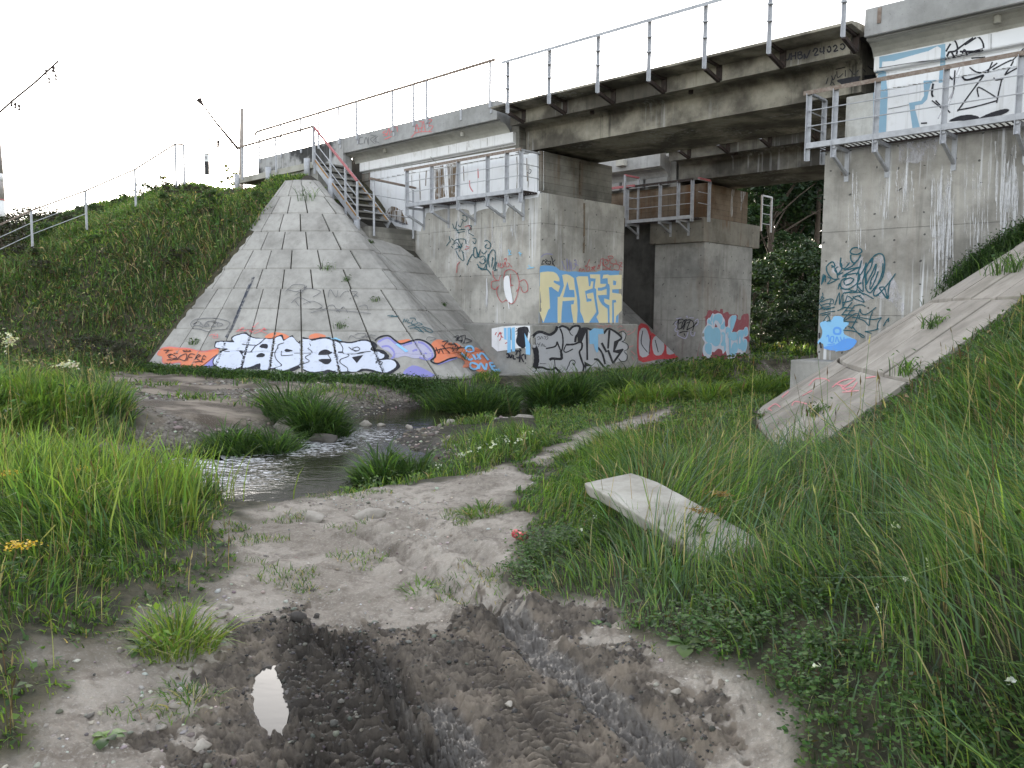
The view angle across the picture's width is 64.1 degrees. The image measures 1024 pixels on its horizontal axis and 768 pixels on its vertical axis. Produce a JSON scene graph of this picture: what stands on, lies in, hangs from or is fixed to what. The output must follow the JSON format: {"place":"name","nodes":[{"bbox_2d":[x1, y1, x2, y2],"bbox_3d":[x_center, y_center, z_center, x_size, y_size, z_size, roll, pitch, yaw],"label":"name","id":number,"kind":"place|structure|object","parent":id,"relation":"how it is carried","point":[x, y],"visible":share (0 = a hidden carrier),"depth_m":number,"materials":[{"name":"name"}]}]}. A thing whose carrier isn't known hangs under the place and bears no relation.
{"place":"outdoors","nodes":[
{"label":"outdoors","id":0,"kind":"place"},
{"bbox_2d":[157,403,587,500],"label":"stream water","id":1,"kind":"structure","parent":0,"point":[274,476],"depth_m":10.64,"materials":[{"name":"liquid"}]},
{"bbox_2d":[309,433,337,442],"bbox_3d":[-2.805,0.823,12.180,0.464,0.187,0.202,-1,0,17],"label":"boulder","id":2,"kind":"object","parent":1,"relation":"in","point":[328,438],"visible":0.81,"depth_m":12.10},
{"bbox_2d":[102,453,660,724],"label":"path grass","id":3,"kind":"structure","parent":0,"point":[339,555],"depth_m":4.95,"materials":[{"name":"plant"}]},
{"bbox_2d":[0,0,901,246],"label":"sky","id":4,"kind":"structure","parent":0,"point":[132,74],"materials":[{"name":"white"}]},
{"bbox_2d":[0,178,1023,767],"bbox_3d":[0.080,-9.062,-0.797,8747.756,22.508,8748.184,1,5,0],"label":"ground","id":5,"kind":"structure","parent":0,"point":[472,736],"depth_m":3.65,"materials":[{"name":"soil"}]},
{"bbox_2d":[0,328,25,439],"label":"seed head","id":6,"kind":"object","parent":5,"relation":"on","point":[8,340],"visible":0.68,"depth_m":8.11},
{"bbox_2d":[1,243,28,259],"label":"weed shrub","id":7,"kind":"object","parent":5,"relation":"on","point":[12,250],"visible":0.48,"depth_m":21.98,"materials":[{"name":"green plant"}]},
{"bbox_2d":[0,213,36,255],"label":"thorn bush","id":8,"kind":"object","parent":5,"relation":"on","point":[7,225],"visible":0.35,"depth_m":23.36,"materials":[{"name":"green plant"}]},
{"bbox_2d":[0,539,48,602],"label":"tansy flower","id":9,"kind":"object","parent":5,"relation":"on","point":[17,545],"visible":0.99,"depth_m":3.83,"materials":[{"name":"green plant"}]},
{"bbox_2d":[12,243,39,264],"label":"weed shrub","id":10,"kind":"object","parent":5,"relation":"on","point":[23,247],"visible":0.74,"depth_m":21.43,"materials":[{"name":"green plant"}]},
{"bbox_2d":[0,204,55,248],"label":"thorn bush","id":11,"kind":"object","parent":5,"relation":"on","point":[19,210],"visible":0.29,"depth_m":25.20,"materials":[{"name":"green plant"}]},
{"bbox_2d":[0,60,58,215],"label":"catenary mast","id":12,"kind":"object","parent":5,"relation":"on","point":[2,196],"visible":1,"depth_m":37.61,"materials":[{"name":"grey"}]},
{"bbox_2d":[26,228,48,245],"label":"weed shrub","id":13,"kind":"object","parent":5,"relation":"on","point":[39,236],"visible":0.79,"depth_m":22.85,"materials":[{"name":"green plant"}]},
{"bbox_2d":[26,257,54,280],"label":"weed shrub","id":14,"kind":"object","parent":5,"relation":"on","point":[41,262],"visible":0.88,"depth_m":20.59,"materials":[{"name":"green plant"}]},
{"bbox_2d":[34,222,55,235],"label":"weed shrub","id":15,"kind":"object","parent":5,"relation":"on","point":[47,225],"visible":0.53,"depth_m":23.75,"materials":[{"name":"green plant"}]},
{"bbox_2d":[29,205,75,227],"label":"thorn bush","id":16,"kind":"object","parent":5,"relation":"on","point":[56,209],"visible":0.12,"depth_m":27.55,"materials":[{"name":"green plant"}]},
{"bbox_2d":[54,211,75,228],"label":"weed shrub","id":17,"kind":"object","parent":5,"relation":"on","point":[64,214],"visible":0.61,"depth_m":25.18,"materials":[{"name":"green plant"}]},
{"bbox_2d":[52,359,86,444],"bbox_3d":[-4.327,0.485,7.975,0.298,1.449,0.358,2,5,19],"label":"seed head","id":18,"kind":"object","parent":5,"relation":"on","point":[65,365],"visible":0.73,"depth_m":7.94},
{"bbox_2d":[57,214,81,233],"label":"weed shrub","id":19,"kind":"object","parent":5,"relation":"on","point":[67,218],"visible":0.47,"depth_m":24.48,"materials":[{"name":"green plant"}]},
{"bbox_2d":[61,265,78,281],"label":"weed shrub","id":20,"kind":"object","parent":5,"relation":"on","point":[65,268],"visible":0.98,"depth_m":20.67,"materials":[{"name":"green plant"}]},
{"bbox_2d":[0,143,185,248],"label":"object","id":21,"kind":"structure","parent":5,"relation":"on","point":[86,190],"depth_m":23.13,"materials":[{"name":"grey paint"}]},
{"bbox_2d":[87,203,104,213],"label":"weed shrub","id":22,"kind":"object","parent":5,"relation":"on","point":[91,205],"visible":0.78,"depth_m":26.86,"materials":[{"name":"green plant"}]},
{"bbox_2d":[70,333,123,364],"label":"thorn bush","id":23,"kind":"object","parent":5,"relation":"on","point":[95,348],"visible":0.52,"depth_m":18.66,"materials":[{"name":"green plant"}]},
{"bbox_2d":[92,728,125,749],"bbox_3d":[-1.440,1.256,2.890,0.127,0.038,0.132,1,5,0],"label":"plantain","id":24,"kind":"object","parent":5,"relation":"on","point":[100,743],"visible":1,"depth_m":2.88,"materials":[{"name":"green plant"}]},
{"bbox_2d":[99,340,147,366],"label":"thorn bush","id":25,"kind":"object","parent":5,"relation":"on","point":[116,344],"visible":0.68,"depth_m":18.54,"materials":[{"name":"green plant"}]},
{"bbox_2d":[132,181,152,199],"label":"weed shrub","id":26,"kind":"object","parent":5,"relation":"on","point":[143,185],"visible":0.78,"depth_m":26.45,"materials":[{"name":"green plant"}]},
{"bbox_2d":[124,637,161,657],"bbox_3d":[-1.691,1.180,3.696,0.190,0.068,0.207,-4,7,-43],"label":"plantain","id":27,"kind":"object","parent":5,"relation":"on","point":[134,646],"visible":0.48,"depth_m":3.64,"materials":[{"name":"green plant"}]},
{"bbox_2d":[0,336,303,750],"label":"bank grass","id":28,"kind":"structure","parent":5,"relation":"on","point":[48,487],"depth_m":5.36,"materials":[{"name":"plant"}]},
{"bbox_2d":[0,174,305,384],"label":"embankment weeds","id":29,"kind":"object","parent":5,"relation":"on","point":[147,205],"visible":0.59,"depth_m":21.04,"materials":[{"name":"green plant"}]},
{"bbox_2d":[149,180,171,193],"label":"weed shrub","id":30,"kind":"object","parent":5,"relation":"on","point":[162,184],"visible":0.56,"depth_m":25.56,"materials":[{"name":"green plant"}]},
{"bbox_2d":[157,191,176,205],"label":"weed shrub","id":31,"kind":"object","parent":5,"relation":"on","point":[163,194],"visible":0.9,"depth_m":22.99,"materials":[{"name":"green plant"}]},
{"bbox_2d":[163,184,181,198],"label":"weed shrub","id":32,"kind":"object","parent":5,"relation":"on","point":[175,187],"visible":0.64,"depth_m":23.89,"materials":[{"name":"green plant"}]},
{"bbox_2d":[161,247,192,269],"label":"weed shrub","id":33,"kind":"object","parent":5,"relation":"on","point":[176,257],"visible":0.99,"depth_m":20.87,"materials":[{"name":"green plant"}]},
{"bbox_2d":[169,702,186,708],"bbox_3d":[-1.300,1.251,3.179,0.070,0.026,0.047,-1,5,-21],"label":"stone","id":34,"kind":"object","parent":5,"relation":"on","point":[174,705],"visible":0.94,"depth_m":3.17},
{"bbox_2d":[107,589,263,671],"bbox_3d":[-1.488,1.104,3.718,0.770,0.305,0.706,1,5,0],"label":"grass clump","id":35,"kind":"object","parent":5,"relation":"on","point":[184,634],"visible":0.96,"depth_m":3.70,"materials":[{"name":"plant"}]},
{"bbox_2d":[174,182,197,192],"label":"weed shrub","id":36,"kind":"object","parent":5,"relation":"on","point":[187,187],"visible":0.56,"depth_m":25.57,"materials":[{"name":"green plant"}]},
{"bbox_2d":[140,677,234,720],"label":"grass clump","id":37,"kind":"object","parent":5,"relation":"on","point":[183,692],"visible":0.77,"depth_m":3.24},
{"bbox_2d":[192,738,211,751],"bbox_3d":[-1.109,1.293,2.927,0.059,0.032,0.064,-4,5,10],"label":"stone","id":38,"kind":"object","parent":5,"relation":"on","point":[202,743],"visible":0.97,"depth_m":2.92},
{"bbox_2d":[204,153,209,174],"bbox_3d":[-9.273,-6.678,24.854,0.134,0.630,0.134,1,5,0],"label":"marker post","id":39,"kind":"object","parent":5,"relation":"on","point":[206,163],"visible":1,"depth_m":24.81,"materials":[{"name":"paint"}]},
{"bbox_2d":[196,188,221,208],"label":"weed shrub","id":40,"kind":"object","parent":5,"relation":"on","point":[210,194],"visible":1,"depth_m":22.21,"materials":[{"name":"green plant"}]},
{"bbox_2d":[196,98,243,188],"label":"catenary mast","id":41,"kind":"object","parent":5,"relation":"on","point":[241,135],"visible":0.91,"depth_m":46.34,"materials":[{"name":"metal"}]},
{"bbox_2d":[217,163,239,187],"bbox_3d":[-12.914,-8.314,37.333,1.349,3.522,1.390,0,5,-8],"label":"sunlit tree","id":42,"kind":"object","parent":5,"relation":"on","point":[227,168],"visible":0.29,"depth_m":37.20,"materials":[{"name":"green plant"}]},
{"bbox_2d":[184,414,320,456],"bbox_3d":[-3.635,0.724,11.412,2.040,0.634,1.760,1,5,0],"label":"grass tussock","id":43,"kind":"object","parent":5,"relation":"on","point":[243,442],"depth_m":11.22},
{"bbox_2d":[250,190,264,202],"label":"weed shrub","id":44,"kind":"object","parent":5,"relation":"on","point":[254,193],"visible":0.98,"depth_m":22.01,"materials":[{"name":"green plant"}]},
{"bbox_2d":[251,665,288,735],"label":"puddle water","id":45,"kind":"structure","parent":5,"relation":"on","point":[271,709],"depth_m":3.36,"materials":[{"name":"grey liquid"}]},
{"bbox_2d":[274,415,294,436],"bbox_3d":[-3.419,0.754,12.706,0.530,0.583,0.524,1,-1,-29],"label":"boulder","id":46,"kind":"object","parent":5,"relation":"on","point":[284,426],"visible":0.19,"depth_m":12.49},
{"bbox_2d":[43,372,550,475],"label":"gravel","id":47,"kind":"structure","parent":5,"relation":"on","point":[417,446],"depth_m":13.59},
{"bbox_2d":[289,611,306,622],"bbox_3d":[-1.097,1.197,4.200,0.093,0.060,0.058,2,0,0],"label":"mud clod","id":48,"kind":"object","parent":5,"relation":"on","point":[296,616],"visible":0.94,"depth_m":4.18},
{"bbox_2d":[230,365,372,439],"bbox_3d":[-3.229,0.293,12.820,2.935,1.253,2.268,3,6,29],"label":"grass tussock","id":49,"kind":"object","parent":5,"relation":"on","point":[318,416],"depth_m":12.60,"materials":[{"name":"plant"}]},
{"bbox_2d":[283,583,335,601],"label":"grass clump","id":50,"kind":"object","parent":5,"relation":"on","point":[307,591],"visible":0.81,"depth_m":4.63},
{"bbox_2d":[304,510,324,522],"bbox_3d":[-1.570,1.073,6.510,0.214,0.091,0.170,9,13,39],"label":"stone","id":51,"kind":"object","parent":5,"relation":"on","point":[315,516],"visible":0.9,"depth_m":6.47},
{"bbox_2d":[147,175,519,381],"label":"slope paving","id":52,"kind":"structure","parent":5,"relation":"on","point":[271,296],"depth_m":19.48,"materials":[{"name":"concrete"}]},
{"bbox_2d":[292,185,326,200],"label":"joint weed","id":53,"kind":"object","parent":52,"relation":"on","point":[305,193],"visible":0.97,"depth_m":21.22,"materials":[{"name":"green plant"}]},
{"bbox_2d":[361,226,414,250],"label":"concrete block","id":54,"kind":"structure","parent":52,"relation":"on","point":[402,238],"depth_m":22.47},
{"bbox_2d":[312,126,390,229],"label":"steel staircase","id":55,"kind":"structure","parent":54,"relation":"on","point":[333,189],"depth_m":22.53,"materials":[{"name":"metal"}]},
{"bbox_2d":[364,177,415,238],"bbox_3d":[-3.302,-4.759,22.247,0.070,1.525,1.752,5,7,44],"label":"walkway railing","id":56,"kind":"object","parent":54,"relation":"on","point":[388,182],"visible":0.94,"depth_m":22.03,"materials":[{"name":"metal"}]},
{"bbox_2d":[353,508,386,519],"bbox_3d":[-1.144,1.051,6.584,0.269,0.100,0.168,-1,4,-1],"label":"stone","id":57,"kind":"object","parent":5,"relation":"on","point":[370,512],"visible":0.88,"depth_m":6.55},
{"bbox_2d":[2,454,772,767],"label":"track pebbles","id":58,"kind":"object","parent":5,"relation":"on","point":[152,716],"visible":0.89,"depth_m":3.43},
{"bbox_2d":[325,432,459,486],"bbox_3d":[-1.356,0.893,9.403,1.761,0.690,1.579,-1,5,-15],"label":"grass tussock","id":59,"kind":"object","parent":5,"relation":"on","point":[392,464],"depth_m":9.27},
{"bbox_2d":[0,172,787,492],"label":"meadow grass","id":60,"kind":"structure","parent":5,"relation":"on","point":[492,442],"depth_m":15.97,"materials":[{"name":"plant"}]},
{"bbox_2d":[387,573,442,600],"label":"grass clump","id":61,"kind":"object","parent":5,"relation":"on","point":[426,585],"visible":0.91,"depth_m":4.70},
{"bbox_2d":[142,585,729,767],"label":"mud crumbs","id":62,"kind":"object","parent":5,"relation":"on","point":[334,723],"visible":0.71,"depth_m":3.40,"materials":[{"name":"soil"}]},
{"bbox_2d":[258,100,637,374],"bbox_3d":[-2.632,-3.704,25.130,12.865,7.330,4.273,5,7,44],"label":"bridge abutment","id":63,"kind":"object","parent":5,"relation":"on","point":[540,287],"visible":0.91,"depth_m":21.03,"materials":[{"name":"concrete"}]},
{"bbox_2d":[234,125,352,200],"bbox_3d":[-6.779,-6.461,25.042,4.536,1.965,1.405,5,7,44],"label":"stair landing","id":64,"kind":"object","parent":63,"relation":"attached to","point":[304,168],"visible":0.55,"depth_m":24.14,"materials":[{"name":"concrete"}]},
{"bbox_2d":[254,58,494,162],"bbox_3d":[-4.586,-7.674,23.791,11.617,1.140,0.070,5,7,44],"label":"approach railing","id":65,"kind":"object","parent":63,"relation":"on","point":[391,91],"visible":0.95,"depth_m":22.62,"materials":[{"name":"metal"}]},
{"bbox_2d":[404,147,539,229],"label":"inspection platform","id":66,"kind":"structure","parent":63,"relation":"attached to","point":[505,194],"depth_m":20.54,"materials":[{"name":"grey paint"}]},
{"bbox_2d":[491,0,875,162],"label":"bridge span","id":67,"kind":"object","parent":63,"relation":"on","point":[750,92],"visible":0.96,"depth_m":16.74,"materials":[{"name":"concrete"}]},
{"bbox_2d":[122,327,816,404],"bbox_3d":[15.721,-2.215,31.401,54.086,3.528,15.867,-4,7,-43],"label":"ground cover","id":68,"kind":"object","parent":5,"relation":"on","point":[411,384],"visible":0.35,"depth_m":17.75,"materials":[{"name":"green plant"}]},
{"bbox_2d":[407,371,535,413],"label":"grass tussock","id":69,"kind":"object","parent":5,"relation":"on","point":[469,400],"depth_m":16.02,"materials":[{"name":"plant"}]},
{"bbox_2d":[447,497,512,520],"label":"grass clump","id":70,"kind":"object","parent":5,"relation":"on","point":[485,506],"visible":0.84,"depth_m":6.53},
{"bbox_2d":[510,363,614,408],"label":"grass tussock","id":71,"kind":"object","parent":5,"relation":"on","point":[554,392],"depth_m":16.88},
{"bbox_2d":[589,619,611,627],"bbox_3d":[0.426,1.210,4.067,0.147,0.050,0.171,2,5,18],"label":"plantain","id":72,"kind":"object","parent":5,"relation":"on","point":[600,622],"visible":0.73,"depth_m":4.09,"materials":[{"name":"green plant"}]},
{"bbox_2d":[541,357,692,396],"bbox_3d":[2.177,-0.068,17.975,3.991,1.165,2.936,1,5,0],"label":"grass tussock","id":73,"kind":"object","parent":5,"relation":"on","point":[616,380],"depth_m":17.87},
{"bbox_2d":[622,302,680,362],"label":"slope paving","id":74,"kind":"structure","parent":5,"relation":"on","point":[652,347],"depth_m":24.99,"materials":[{"name":"concrete"}]},
{"bbox_2d":[594,373,739,409],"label":"grass tussock","id":75,"kind":"object","parent":5,"relation":"on","point":[646,394],"depth_m":15.23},
{"bbox_2d":[585,473,761,566],"bbox_3d":[0.947,0.824,5.128,0.415,0.245,1.470,-2,5,-22],"label":"concrete slab","id":76,"kind":"object","parent":5,"relation":"on","point":[622,487],"depth_m":5.14,"materials":[{"name":"concrete"}]},
{"bbox_2d":[599,153,759,360],"bbox_3d":[3.346,-3.788,28.285,9.050,7.050,4.100,5,7,44],"label":"bridge abutment","id":77,"kind":"object","parent":5,"relation":"on","point":[684,295],"visible":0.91,"depth_m":25.13,"materials":[{"name":"concrete"}]},
{"bbox_2d":[625,178,710,238],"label":"inspection platform","id":78,"kind":"structure","parent":77,"relation":"attached to","point":[677,218],"depth_m":24.32,"materials":[{"name":"grey paint"}]},
{"bbox_2d":[623,174,639,218],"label":"rail gate","id":79,"kind":"structure","parent":78,"relation":"attached to","point":[637,188],"depth_m":24.79,"materials":[{"name":"metal"}]},
{"bbox_2d":[669,126,844,188],"bbox_3d":[8.903,-6.715,22.430,8.850,1.705,4.655,5,7,44],"label":"bridge span","id":80,"kind":"object","parent":77,"relation":"on","point":[773,160],"visible":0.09,"depth_m":23.05,"materials":[{"name":"concrete"}]},
{"bbox_2d":[666,635,703,657],"bbox_3d":[0.752,1.152,3.590,0.199,0.061,0.168,-4,7,-44],"label":"plantain","id":81,"kind":"object","parent":5,"relation":"on","point":[683,651],"visible":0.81,"depth_m":3.56,"materials":[{"name":"green plant"}]},
{"bbox_2d":[684,505,715,535],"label":"tansy flower","id":82,"kind":"object","parent":5,"relation":"on","point":[700,518],"visible":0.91,"depth_m":4.65,"materials":[{"name":"plant"}]},
{"bbox_2d":[705,490,733,520],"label":"tansy flower","id":83,"kind":"object","parent":5,"relation":"on","point":[724,493],"visible":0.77,"depth_m":4.92,"materials":[{"name":"yellow plant"}]},
{"bbox_2d":[714,366,790,396],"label":"grass tussock","id":84,"kind":"object","parent":5,"relation":"on","point":[781,385],"depth_m":15.46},
{"bbox_2d":[483,295,1023,767],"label":"verge grass","id":85,"kind":"structure","parent":5,"relation":"on","point":[949,503],"depth_m":4.03,"materials":[{"name":"plant"}]},
{"bbox_2d":[749,302,785,353],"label":"willow bush","id":86,"kind":"object","parent":5,"relation":"on","point":[769,325],"visible":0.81,"depth_m":28.35,"materials":[{"name":"green plant"}]},
{"bbox_2d":[750,258,788,338],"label":"willow bush","id":87,"kind":"object","parent":5,"relation":"on","point":[754,297],"visible":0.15,"depth_m":36.00,"materials":[{"name":"green plant"}]},
{"bbox_2d":[735,182,822,284],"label":"forest tree","id":88,"kind":"object","parent":5,"relation":"on","point":[760,252],"visible":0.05,"depth_m":46.32,"materials":[{"name":"green plant"}]},
{"bbox_2d":[736,180,823,335],"bbox_3d":[13.439,-7.668,39.651,7.029,11.945,7.484,1,5,0],"label":"forest tree","id":89,"kind":"object","parent":5,"relation":"on","point":[792,193],"visible":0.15,"depth_m":38.77,"materials":[{"name":"green plant"}]},
{"bbox_2d":[750,252,811,342],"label":"willow bush","id":90,"kind":"object","parent":5,"relation":"on","point":[760,278],"visible":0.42,"depth_m":31.60,"materials":[{"name":"green plant"}]},
{"bbox_2d":[751,230,819,336],"bbox_3d":[12.538,-4.287,37.812,4.255,5.688,3.551,0,5,-9],"label":"willow bush","id":91,"kind":"object","parent":5,"relation":"on","point":[780,235],"visible":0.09,"depth_m":37.79,"materials":[{"name":"green plant"}]},
{"bbox_2d":[766,294,807,348],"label":"willow bush","id":92,"kind":"object","parent":5,"relation":"on","point":[788,325],"visible":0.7,"depth_m":29.23,"materials":[{"name":"green plant"}]},
{"bbox_2d":[753,181,822,253],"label":"forest tree","id":93,"kind":"object","parent":5,"relation":"on","point":[796,228],"visible":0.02,"depth_m":48.53,"materials":[{"name":"green plant"}]},
{"bbox_2d":[759,239,819,344],"bbox_3d":[11.995,-3.526,33.717,3.601,4.790,3.005,1,5,0],"label":"willow bush","id":94,"kind":"object","parent":5,"relation":"on","point":[791,272],"visible":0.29,"depth_m":33.11,"materials":[{"name":"green plant"}]},
{"bbox_2d":[776,182,821,251],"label":"forest tree","id":95,"kind":"object","parent":5,"relation":"on","point":[807,231],"visible":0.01,"depth_m":49.21,"materials":[{"name":"green plant"}]},
{"bbox_2d":[778,181,823,306],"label":"tree","id":96,"kind":"object","parent":5,"relation":"on","point":[802,214],"visible":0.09,"depth_m":43.27,"materials":[{"name":"green plant"}]},
{"bbox_2d":[788,256,820,343],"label":"willow bush","id":97,"kind":"object","parent":5,"relation":"on","point":[814,263],"visible":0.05,"depth_m":32.02,"materials":[{"name":"green plant"}]},
{"bbox_2d":[793,283,819,349],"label":"willow bush","id":98,"kind":"object","parent":5,"relation":"on","point":[806,302],"visible":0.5,"depth_m":28.72,"materials":[{"name":"green plant"}]},
{"bbox_2d":[755,241,1023,446],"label":"slope paving","id":99,"kind":"structure","parent":5,"relation":"on","point":[970,302],"depth_m":9.07,"materials":[{"name":"concrete"}]},
{"bbox_2d":[801,397,832,416],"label":"joint weed","id":100,"kind":"object","parent":99,"relation":"on","point":[816,409],"visible":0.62,"depth_m":9.02,"materials":[{"name":"green plant"}]},
{"bbox_2d":[880,348,925,376],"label":"joint weed","id":101,"kind":"object","parent":99,"relation":"on","point":[906,369],"visible":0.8,"depth_m":8.06,"materials":[{"name":"green plant"}]},
{"bbox_2d":[912,309,950,328],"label":"joint weed","id":102,"kind":"object","parent":99,"relation":"on","point":[932,323],"visible":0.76,"depth_m":8.96,"materials":[{"name":"green plant"}]},
{"bbox_2d":[919,214,1023,304],"bbox_3d":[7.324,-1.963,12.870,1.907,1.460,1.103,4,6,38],"label":"grass","id":103,"kind":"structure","parent":99,"relation":"on","point":[963,271],"depth_m":12.83,"materials":[{"name":"green plant"}]},
{"bbox_2d":[972,246,1023,275],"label":"joint weed","id":104,"kind":"object","parent":99,"relation":"on","point":[998,267],"visible":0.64,"depth_m":9.10,"materials":[{"name":"green plant"}]},
{"bbox_2d":[991,236,1023,272],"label":"joint weed","id":105,"kind":"object","parent":99,"relation":"on","point":[1012,265],"visible":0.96,"depth_m":8.76,"materials":[{"name":"green plant"}]},
{"bbox_2d":[790,0,1023,387],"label":"bridge abutment","id":106,"kind":"object","parent":5,"relation":"on","point":[907,229],"visible":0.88,"depth_m":13.70,"materials":[{"name":"concrete"}]},
{"bbox_2d":[803,50,1023,181],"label":"inspection platform","id":107,"kind":"structure","parent":106,"relation":"attached to","point":[943,127],"depth_m":13.40,"materials":[{"name":"grey paint"}]},
{"bbox_2d":[815,292,1023,458],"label":"slope weeds","id":108,"kind":"object","parent":5,"relation":"on","point":[983,336],"visible":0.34,"depth_m":7.16,"materials":[{"name":"green plant"}]},
{"bbox_2d":[760,195,772,232],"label":"rail gate","id":109,"kind":"structure","parent":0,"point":[762,213],"depth_m":27.40,"materials":[{"name":"metal"}]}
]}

